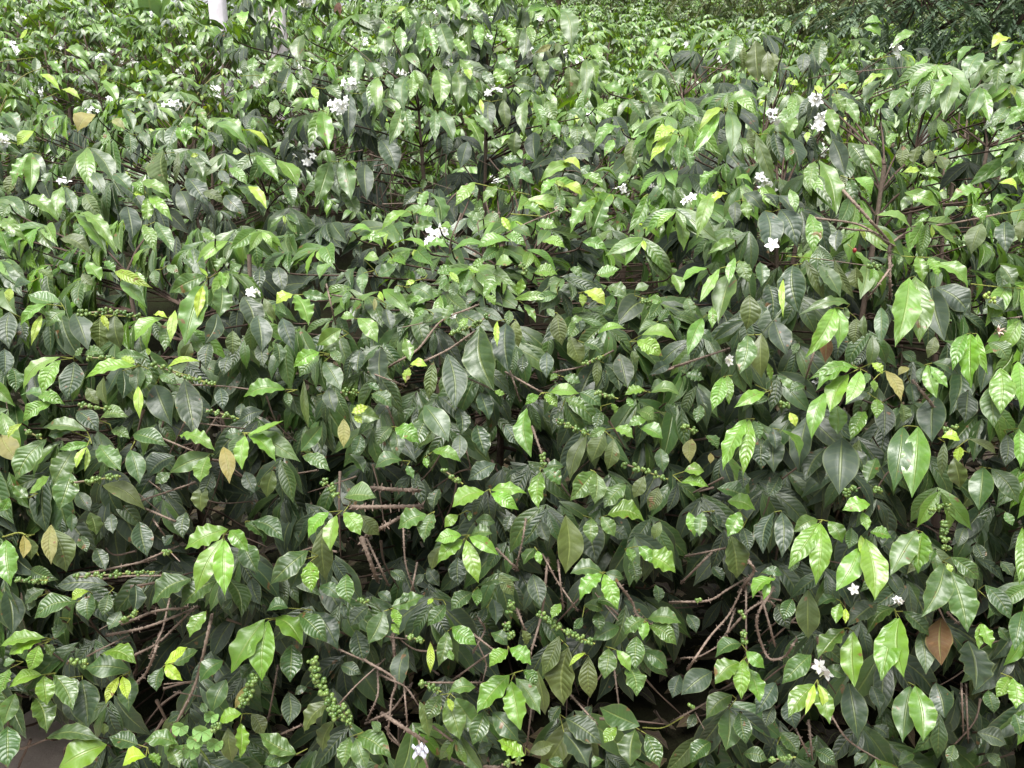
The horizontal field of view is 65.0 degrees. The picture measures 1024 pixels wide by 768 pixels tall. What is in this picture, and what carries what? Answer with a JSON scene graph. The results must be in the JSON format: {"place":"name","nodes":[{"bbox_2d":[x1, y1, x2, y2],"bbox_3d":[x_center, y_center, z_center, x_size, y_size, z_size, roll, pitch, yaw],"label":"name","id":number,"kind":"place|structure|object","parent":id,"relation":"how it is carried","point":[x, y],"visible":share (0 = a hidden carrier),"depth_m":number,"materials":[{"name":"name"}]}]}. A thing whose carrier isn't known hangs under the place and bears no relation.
{"place":"outdoors","nodes":[
{"label":"outdoors","id":0,"kind":"place"},
{"bbox_2d":[0,710,94,767],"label":"path","id":1,"kind":"structure","parent":0,"point":[47,754],"depth_m":2.26,"materials":[{"name":"grey concrete"}]},
{"bbox_2d":[4,0,419,105],"label":"sky","id":2,"kind":"structure","parent":0,"point":[313,1],"materials":[{"name":"white"}]},
{"bbox_2d":[3,0,1023,767],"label":"ground","id":3,"kind":"structure","parent":0,"point":[641,708],"depth_m":3.01,"materials":[{"name":"soil"}]},
{"bbox_2d":[0,57,50,250],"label":"coffee bush","id":4,"kind":"object","parent":3,"relation":"on","point":[36,64],"visible":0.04,"depth_m":5.55,"materials":[{"name":"green plant"}]},
{"bbox_2d":[0,0,79,96],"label":"coffee bush","id":5,"kind":"object","parent":3,"relation":"on","point":[23,4],"visible":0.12,"depth_m":9.10,"materials":[{"name":"green plant"}]},
{"bbox_2d":[0,0,80,151],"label":"coffee bush","id":6,"kind":"object","parent":3,"relation":"on","point":[7,31],"visible":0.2,"depth_m":8.51,"materials":[{"name":"green plant"}]},
{"bbox_2d":[0,0,102,95],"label":"coffee bush","id":7,"kind":"object","parent":3,"relation":"on","point":[29,2],"visible":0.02,"depth_m":10.01,"materials":[{"name":"green plant"}]},
{"bbox_2d":[0,0,149,189],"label":"coffee bush","id":8,"kind":"object","parent":3,"relation":"on","point":[45,6],"visible":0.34,"depth_m":7.41,"materials":[{"name":"green plant"}]},
{"bbox_2d":[0,61,151,367],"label":"coffee bush","id":9,"kind":"object","parent":3,"relation":"on","point":[18,102],"visible":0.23,"depth_m":4.45,"materials":[{"name":"green plant"}]},
{"bbox_2d":[11,0,149,143],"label":"coffee bush","id":10,"kind":"object","parent":3,"relation":"on","point":[91,3],"visible":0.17,"depth_m":8.29,"materials":[{"name":"green plant"}]},
{"bbox_2d":[8,0,208,217],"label":"coffee bush","id":11,"kind":"object","parent":3,"relation":"on","point":[95,34],"visible":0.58,"depth_m":6.42,"materials":[{"name":"green plant"}]},
{"bbox_2d":[53,0,182,87],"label":"coffee bush","id":12,"kind":"object","parent":3,"relation":"on","point":[123,4],"visible":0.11,"depth_m":9.17,"materials":[{"name":"green plant"}]},
{"bbox_2d":[74,7,213,143],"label":"coffee bush","id":13,"kind":"object","parent":3,"relation":"on","point":[110,22],"visible":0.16,"depth_m":7.30,"materials":[{"name":"green plant"}]},
{"bbox_2d":[132,0,172,166],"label":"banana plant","id":14,"kind":"object","parent":3,"relation":"on","point":[156,7],"visible":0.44,"depth_m":7.54,"materials":[{"name":"green plant"}]},
{"bbox_2d":[0,204,311,767],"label":"coffee bush","id":15,"kind":"object","parent":3,"relation":"on","point":[69,649],"visible":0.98,"depth_m":2.04,"materials":[{"name":"green plant"}]},
{"bbox_2d":[0,12,317,429],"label":"coffee bush","id":16,"kind":"object","parent":3,"relation":"on","point":[36,199],"visible":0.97,"depth_m":3.31,"materials":[{"name":"green plant"}]},
{"bbox_2d":[109,0,242,148],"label":"coffee bush","id":17,"kind":"object","parent":3,"relation":"on","point":[136,14],"visible":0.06,"depth_m":8.05,"materials":[{"name":"green plant"}]},
{"bbox_2d":[47,74,312,359],"bbox_3d":[-3.073,-1.555,6.847,1.536,1.807,6.244,-9,19,-28],"label":"coffee bush","id":18,"kind":"object","parent":3,"relation":"on","point":[167,109],"visible":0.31,"depth_m":4.57,"materials":[{"name":"green plant"}]},
{"bbox_2d":[164,711,222,764],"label":"weed","id":19,"kind":"object","parent":3,"relation":"on","point":[192,746],"visible":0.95,"depth_m":1.82,"materials":[{"name":"green plant"}]},
{"bbox_2d":[149,0,238,104],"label":"coffee bush","id":20,"kind":"object","parent":3,"relation":"on","point":[203,15],"visible":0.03,"depth_m":9.30,"materials":[{"name":"green plant"}]},
{"bbox_2d":[85,0,312,267],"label":"coffee bush","id":21,"kind":"object","parent":3,"relation":"on","point":[203,30],"visible":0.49,"depth_m":5.61,"materials":[{"name":"green plant"}]},
{"bbox_2d":[208,0,245,217],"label":"post","id":22,"kind":"object","parent":3,"relation":"on","point":[218,11],"visible":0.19,"depth_m":6.86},
{"bbox_2d":[195,3,335,150],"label":"coffee bush","id":23,"kind":"object","parent":3,"relation":"on","point":[290,24],"visible":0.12,"depth_m":8.18,"materials":[{"name":"green plant"}]},
{"bbox_2d":[227,3,329,77],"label":"coffee bush","id":24,"kind":"object","parent":3,"relation":"on","point":[317,40],"visible":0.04,"depth_m":10.22,"materials":[{"name":"green plant"}]},
{"bbox_2d":[231,3,327,92],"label":"coffee bush","id":25,"kind":"object","parent":3,"relation":"on","point":[290,13],"visible":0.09,"depth_m":9.14,"materials":[{"name":"green plant"}]},
{"bbox_2d":[268,6,299,210],"bbox_3d":[-2.080,-2.659,7.297,0.142,2.569,0.127,0,17,0],"label":"post","id":26,"kind":"object","parent":3,"relation":"on","point":[282,49],"visible":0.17,"depth_m":7.14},
{"bbox_2d":[313,2,390,61],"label":"coffee bush","id":27,"kind":"object","parent":3,"relation":"on","point":[351,24],"visible":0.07,"depth_m":12.57,"materials":[{"name":"green plant"}]},
{"bbox_2d":[309,0,396,63],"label":"coffee bush","id":28,"kind":"object","parent":3,"relation":"on","point":[362,6],"visible":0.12,"depth_m":11.00,"materials":[{"name":"green plant"}]},
{"bbox_2d":[320,27,399,155],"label":"coffee bush","id":29,"kind":"object","parent":3,"relation":"on","point":[358,33],"visible":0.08,"depth_m":9.06,"materials":[{"name":"green plant"}]},
{"bbox_2d":[312,26,430,189],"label":"coffee bush","id":30,"kind":"object","parent":3,"relation":"on","point":[349,41],"visible":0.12,"depth_m":8.42,"materials":[{"name":"green plant"}]},
{"bbox_2d":[298,70,476,254],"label":"coffee bush","id":31,"kind":"object","parent":3,"relation":"on","point":[429,178],"visible":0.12,"depth_m":6.38,"materials":[{"name":"green plant"}]},
{"bbox_2d":[319,33,455,211],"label":"coffee bush","id":32,"kind":"object","parent":3,"relation":"on","point":[372,48],"visible":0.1,"depth_m":7.42,"materials":[{"name":"green plant"}]},
{"bbox_2d":[212,0,612,425],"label":"coffee bush","id":33,"kind":"object","parent":3,"relation":"on","point":[474,85],"visible":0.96,"depth_m":3.38,"materials":[{"name":"green plant"}]},
{"bbox_2d":[389,10,472,164],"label":"coffee bush","id":34,"kind":"object","parent":3,"relation":"on","point":[460,38],"visible":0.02,"depth_m":9.99,"materials":[{"name":"green plant"}]},
{"bbox_2d":[418,0,452,55],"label":"coffee bush","id":35,"kind":"object","parent":3,"relation":"on","point":[431,5],"visible":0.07,"depth_m":18.39,"materials":[{"name":"green plant"}]},
{"bbox_2d":[185,13,689,207],"bbox_3d":[-0.544,-4.771,12.360,4.709,3.493,13.104,0,17,0],"label":"coffee bush","id":36,"kind":"object","parent":3,"relation":"on","point":[280,40],"visible":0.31,"depth_m":6.79,"materials":[{"name":"green plant"}]},
{"bbox_2d":[401,67,544,248],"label":"coffee bush","id":37,"kind":"object","parent":3,"relation":"on","point":[466,129],"visible":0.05,"depth_m":7.37,"materials":[{"name":"green plant"}]},
{"bbox_2d":[414,48,532,200],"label":"coffee bush","id":38,"kind":"object","parent":3,"relation":"on","point":[517,77],"visible":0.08,"depth_m":8.19,"materials":[{"name":"green plant"}]},
{"bbox_2d":[229,135,723,767],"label":"coffee bush","id":39,"kind":"object","parent":3,"relation":"on","point":[571,603],"visible":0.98,"depth_m":2.13,"materials":[{"name":"green plant"}]},
{"bbox_2d":[412,742,427,758],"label":"flower","id":40,"kind":"object","parent":39,"relation":"on","point":[421,749],"visible":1,"depth_m":1.80,"materials":[{"name":"white plant"}]},
{"bbox_2d":[455,31,550,133],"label":"coffee bush","id":41,"kind":"object","parent":3,"relation":"on","point":[493,38],"visible":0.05,"depth_m":11.08,"materials":[{"name":"green plant"}]},
{"bbox_2d":[415,64,598,267],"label":"coffee bush","id":42,"kind":"object","parent":3,"relation":"on","point":[496,144],"visible":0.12,"depth_m":6.36,"materials":[{"name":"green plant"}]},
{"bbox_2d":[461,31,560,128],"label":"coffee bush","id":43,"kind":"object","parent":3,"relation":"on","point":[501,39],"visible":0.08,"depth_m":10.35,"materials":[{"name":"green plant"}]},
{"bbox_2d":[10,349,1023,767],"bbox_3d":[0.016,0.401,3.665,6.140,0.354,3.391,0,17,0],"label":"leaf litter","id":44,"kind":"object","parent":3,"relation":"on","point":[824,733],"visible":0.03,"depth_m":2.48,"materials":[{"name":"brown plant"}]},
{"bbox_2d":[214,52,828,285],"bbox_3d":[0.068,-1.337,5.360,4.609,1.733,2.494,2,17,6],"label":"coffee bush","id":45,"kind":"object","parent":3,"relation":"on","point":[331,206],"visible":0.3,"depth_m":5.67,"materials":[{"name":"green plant"}]},
{"bbox_2d":[493,38,582,147],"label":"coffee bush","id":46,"kind":"object","parent":3,"relation":"on","point":[558,72],"visible":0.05,"depth_m":9.59,"materials":[{"name":"green plant"}]},
{"bbox_2d":[468,78,657,301],"bbox_3d":[0.393,-1.211,5.726,1.561,1.808,1.547,9,19,26],"label":"coffee bush","id":47,"kind":"object","parent":3,"relation":"on","point":[559,101],"visible":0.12,"depth_m":5.34,"materials":[{"name":"green plant"}]},
{"bbox_2d":[498,35,627,172],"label":"coffee bush","id":48,"kind":"object","parent":3,"relation":"on","point":[572,58],"visible":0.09,"depth_m":8.22,"materials":[{"name":"green plant"}]},
{"bbox_2d":[542,4,595,34],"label":"coffee bush","id":49,"kind":"object","parent":3,"relation":"on","point":[578,8],"visible":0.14,"depth_m":18.28,"materials":[{"name":"green plant"}]},
{"bbox_2d":[530,27,621,97],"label":"coffee bush","id":50,"kind":"object","parent":3,"relation":"on","point":[596,39],"visible":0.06,"depth_m":11.14,"materials":[{"name":"green plant"}]},
{"bbox_2d":[551,23,639,99],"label":"coffee bush","id":51,"kind":"object","parent":3,"relation":"on","point":[607,35],"visible":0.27,"depth_m":10.48,"materials":[{"name":"green plant"}]},
{"bbox_2d":[556,18,639,85],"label":"coffee bush","id":52,"kind":"object","parent":3,"relation":"on","point":[611,26],"visible":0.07,"depth_m":12.33,"materials":[{"name":"green plant"}]},
{"bbox_2d":[579,7,617,54],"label":"coffee bush","id":53,"kind":"object","parent":3,"relation":"on","point":[599,13],"visible":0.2,"depth_m":16.93,"materials":[{"name":"green plant"}]},
{"bbox_2d":[540,59,662,204],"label":"coffee bush","id":54,"kind":"object","parent":3,"relation":"on","point":[603,77],"visible":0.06,"depth_m":7.17,"materials":[{"name":"green plant"}]},
{"bbox_2d":[471,84,736,345],"bbox_3d":[0.528,-0.780,4.732,1.644,1.896,1.722,-8,19,-24],"label":"coffee bush","id":55,"kind":"object","parent":3,"relation":"on","point":[605,231],"visible":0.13,"depth_m":4.27,"materials":[{"name":"green plant"}]},
{"bbox_2d":[591,0,631,23],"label":"coffee bush","id":56,"kind":"object","parent":3,"relation":"on","point":[617,8],"visible":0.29,"depth_m":20.75,"materials":[{"name":"green plant"}]},
{"bbox_2d":[556,0,685,27],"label":"shade tree","id":57,"kind":"object","parent":3,"relation":"on","point":[558,2],"visible":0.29,"depth_m":21.43,"materials":[{"name":"green plant"}]},
{"bbox_2d":[601,9,651,64],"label":"coffee bush","id":58,"kind":"object","parent":3,"relation":"on","point":[631,16],"visible":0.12,"depth_m":15.98,"materials":[{"name":"green plant"}]},
{"bbox_2d":[601,21,660,99],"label":"coffee bush","id":59,"kind":"object","parent":3,"relation":"on","point":[629,26],"visible":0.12,"depth_m":13.36,"materials":[{"name":"green plant"}]},
{"bbox_2d":[613,2,651,34],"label":"coffee bush","id":60,"kind":"object","parent":3,"relation":"on","point":[627,8],"visible":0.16,"depth_m":19.55,"materials":[{"name":"green plant"}]},
{"bbox_2d":[597,57,680,140],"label":"coffee bush","id":61,"kind":"object","parent":3,"relation":"on","point":[617,68],"visible":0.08,"depth_m":9.26,"materials":[{"name":"green plant"}]},
{"bbox_2d":[566,82,718,287],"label":"coffee bush","id":62,"kind":"object","parent":3,"relation":"on","point":[657,90],"visible":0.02,"depth_m":6.44,"materials":[{"name":"green plant"}]},
{"bbox_2d":[600,36,686,96],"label":"coffee bush","id":63,"kind":"object","parent":3,"relation":"on","point":[624,53],"visible":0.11,"depth_m":11.21,"materials":[{"name":"green plant"}]},
{"bbox_2d":[614,7,677,66],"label":"coffee bush","id":64,"kind":"object","parent":3,"relation":"on","point":[655,15],"visible":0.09,"depth_m":17.17,"materials":[{"name":"green plant"}]},
{"bbox_2d":[627,0,673,36],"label":"coffee bush","id":65,"kind":"object","parent":3,"relation":"on","point":[652,3],"visible":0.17,"depth_m":20.71,"materials":[{"name":"green plant"}]},
{"bbox_2d":[630,0,678,37],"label":"coffee bush","id":66,"kind":"object","parent":3,"relation":"on","point":[650,8],"visible":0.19,"depth_m":18.27,"materials":[{"name":"green plant"}]},
{"bbox_2d":[620,15,689,61],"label":"coffee bush","id":67,"kind":"object","parent":3,"relation":"on","point":[639,24],"visible":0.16,"depth_m":14.59,"materials":[{"name":"green plant"}]},
{"bbox_2d":[615,32,705,99],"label":"coffee bush","id":68,"kind":"object","parent":3,"relation":"on","point":[674,43],"visible":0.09,"depth_m":10.31,"materials":[{"name":"green plant"}]},
{"bbox_2d":[608,37,715,166],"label":"coffee bush","id":69,"kind":"object","parent":3,"relation":"on","point":[645,62],"visible":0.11,"depth_m":8.25,"materials":[{"name":"green plant"}]},
{"bbox_2d":[624,20,706,96],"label":"coffee bush","id":70,"kind":"object","parent":3,"relation":"on","point":[685,31],"visible":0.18,"depth_m":12.34,"materials":[{"name":"green plant"}]},
{"bbox_2d":[649,25,722,82],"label":"coffee bush","id":71,"kind":"object","parent":3,"relation":"on","point":[695,27],"visible":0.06,"depth_m":13.51,"materials":[{"name":"green plant"}]},
{"bbox_2d":[615,110,797,331],"bbox_3d":[1.452,-1.147,5.747,1.526,1.680,1.457,-4,18,-14],"label":"coffee bush","id":72,"kind":"object","parent":3,"relation":"on","point":[785,250],"visible":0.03,"depth_m":5.37,"materials":[{"name":"green plant"}]},
{"bbox_2d":[689,14,727,78],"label":"coffee bush","id":73,"kind":"object","parent":3,"relation":"on","point":[711,20],"visible":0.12,"depth_m":14.58,"materials":[{"name":"green plant"}]},
{"bbox_2d":[634,34,803,170],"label":"coffee bush","id":74,"kind":"object","parent":3,"relation":"on","point":[722,75],"visible":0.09,"depth_m":7.44,"materials":[{"name":"green plant"}]},
{"bbox_2d":[677,29,772,97],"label":"coffee bush","id":75,"kind":"object","parent":3,"relation":"on","point":[709,36],"visible":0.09,"depth_m":9.27,"materials":[{"name":"green plant"}]},
{"bbox_2d":[709,9,762,30],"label":"coffee bush","id":76,"kind":"object","parent":3,"relation":"on","point":[734,12],"visible":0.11,"depth_m":16.92,"materials":[{"name":"green plant"}]},
{"bbox_2d":[724,0,762,26],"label":"coffee bush","id":77,"kind":"object","parent":3,"relation":"on","point":[746,17],"visible":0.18,"depth_m":18.28,"materials":[{"name":"green plant"}]},
{"bbox_2d":[697,28,799,97],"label":"coffee bush","id":78,"kind":"object","parent":3,"relation":"on","point":[753,38],"visible":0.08,"depth_m":10.21,"materials":[{"name":"green plant"}]},
{"bbox_2d":[717,16,789,83],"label":"coffee bush","id":79,"kind":"object","parent":3,"relation":"on","point":[755,24],"visible":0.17,"depth_m":12.16,"materials":[{"name":"green plant"}]},
{"bbox_2d":[671,72,837,229],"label":"coffee bush","id":80,"kind":"object","parent":3,"relation":"on","point":[743,75],"visible":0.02,"depth_m":6.41,"materials":[{"name":"green plant"}]},
{"bbox_2d":[726,18,808,79],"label":"coffee bush","id":81,"kind":"object","parent":3,"relation":"on","point":[781,31],"visible":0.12,"depth_m":14.78,"materials":[{"name":"green plant"}]},
{"bbox_2d":[728,58,826,166],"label":"coffee bush","id":82,"kind":"object","parent":3,"relation":"on","point":[777,84],"visible":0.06,"depth_m":8.34,"materials":[{"name":"green plant"}]},
{"bbox_2d":[645,80,915,354],"bbox_3d":[1.595,-0.837,4.855,1.592,1.880,1.616,-4,17,-12],"label":"coffee bush","id":83,"kind":"object","parent":3,"relation":"on","point":[806,248],"visible":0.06,"depth_m":4.53,"materials":[{"name":"green plant"}]},
{"bbox_2d":[758,12,805,50],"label":"coffee bush","id":84,"kind":"object","parent":3,"relation":"on","point":[773,18],"visible":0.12,"depth_m":15.84,"materials":[{"name":"green plant"}]},
{"bbox_2d":[765,3,825,43],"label":"coffee bush","id":85,"kind":"object","parent":3,"relation":"on","point":[800,5],"visible":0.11,"depth_m":16.99,"materials":[{"name":"green plant"}]},
{"bbox_2d":[593,6,1010,269],"bbox_3d":[1.283,-0.566,3.828,1.975,2.213,1.579,0,17,0],"label":"coffee bush","id":86,"kind":"object","parent":3,"relation":"on","point":[760,60],"visible":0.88,"depth_m":3.35,"materials":[{"name":"green plant"}]},
{"bbox_2d":[782,32,840,60],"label":"coffee bush","id":87,"kind":"object","parent":3,"relation":"on","point":[801,46],"visible":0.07,"depth_m":13.57,"materials":[{"name":"green plant"}]},
{"bbox_2d":[771,47,861,170],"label":"coffee bush","id":88,"kind":"object","parent":3,"relation":"on","point":[797,53],"visible":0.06,"depth_m":9.43,"materials":[{"name":"green plant"}]},
{"bbox_2d":[653,0,980,43],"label":"shade tree","id":89,"kind":"object","parent":3,"relation":"on","point":[759,11],"visible":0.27,"depth_m":16.75,"materials":[{"name":"green plant"}]},
{"bbox_2d":[621,79,1023,767],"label":"coffee bush","id":90,"kind":"object","parent":3,"relation":"on","point":[821,555],"visible":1,"depth_m":2.08,"materials":[{"name":"green plant"}]},
{"bbox_2d":[773,57,890,168],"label":"coffee bush","id":91,"kind":"object","parent":3,"relation":"on","point":[804,79],"visible":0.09,"depth_m":7.49,"materials":[{"name":"green plant"}]},
{"bbox_2d":[805,46,912,158],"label":"coffee bush","id":92,"kind":"object","parent":3,"relation":"on","point":[846,61],"visible":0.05,"depth_m":8.38,"materials":[{"name":"green plant"}]},
{"bbox_2d":[764,67,962,269],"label":"coffee bush","id":93,"kind":"object","parent":3,"relation":"on","point":[900,223],"visible":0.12,"depth_m":5.30,"materials":[{"name":"green plant"}]},
{"bbox_2d":[825,18,912,102],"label":"coffee bush","id":94,"kind":"object","parent":3,"relation":"on","point":[849,36],"visible":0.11,"depth_m":12.58,"materials":[{"name":"green plant"}]},
{"bbox_2d":[799,94,960,236],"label":"coffee bush","id":95,"kind":"object","parent":3,"relation":"on","point":[892,145],"visible":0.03,"depth_m":6.48,"materials":[{"name":"green plant"}]},
{"bbox_2d":[778,0,1023,116],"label":"shade tree","id":96,"kind":"object","parent":3,"relation":"on","point":[1009,27],"visible":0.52,"depth_m":9.25,"materials":[{"name":"green plant"}]},
{"bbox_2d":[843,64,991,233],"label":"coffee bush","id":97,"kind":"object","parent":3,"relation":"on","point":[908,96],"visible":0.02,"depth_m":7.47,"materials":[{"name":"green plant"}]},
{"bbox_2d":[842,91,1023,284],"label":"coffee bush","id":98,"kind":"object","parent":3,"relation":"on","point":[961,119],"visible":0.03,"depth_m":5.81,"materials":[{"name":"green plant"}]},
{"bbox_2d":[858,132,1023,361],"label":"coffee bush","id":99,"kind":"object","parent":3,"relation":"on","point":[966,150],"visible":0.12,"depth_m":4.80,"materials":[{"name":"green plant"}]},
{"bbox_2d":[895,41,1023,541],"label":"coffee bush","id":100,"kind":"object","parent":3,"relation":"on","point":[952,91],"visible":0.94,"depth_m":2.70,"materials":[{"name":"green plant"}]},
{"bbox_2d":[910,50,1014,162],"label":"coffee bush","id":101,"kind":"object","parent":3,"relation":"on","point":[956,52],"visible":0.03,"depth_m":8.38,"materials":[{"name":"green plant"}]},
{"bbox_2d":[909,92,1016,274],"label":"coffee bush","id":102,"kind":"object","parent":3,"relation":"on","point":[992,130],"visible":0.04,"depth_m":6.65,"materials":[{"name":"green plant"}]},
{"bbox_2d":[912,32,1014,147],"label":"coffee bush","id":103,"kind":"object","parent":3,"relation":"on","point":[976,51],"visible":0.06,"depth_m":9.00,"materials":[{"name":"green plant"}]},
{"bbox_2d":[952,177,1023,313],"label":"coffee bush","id":104,"kind":"object","parent":3,"relation":"on","point":[975,303],"visible":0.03,"depth_m":4.94,"materials":[{"name":"green plant"}]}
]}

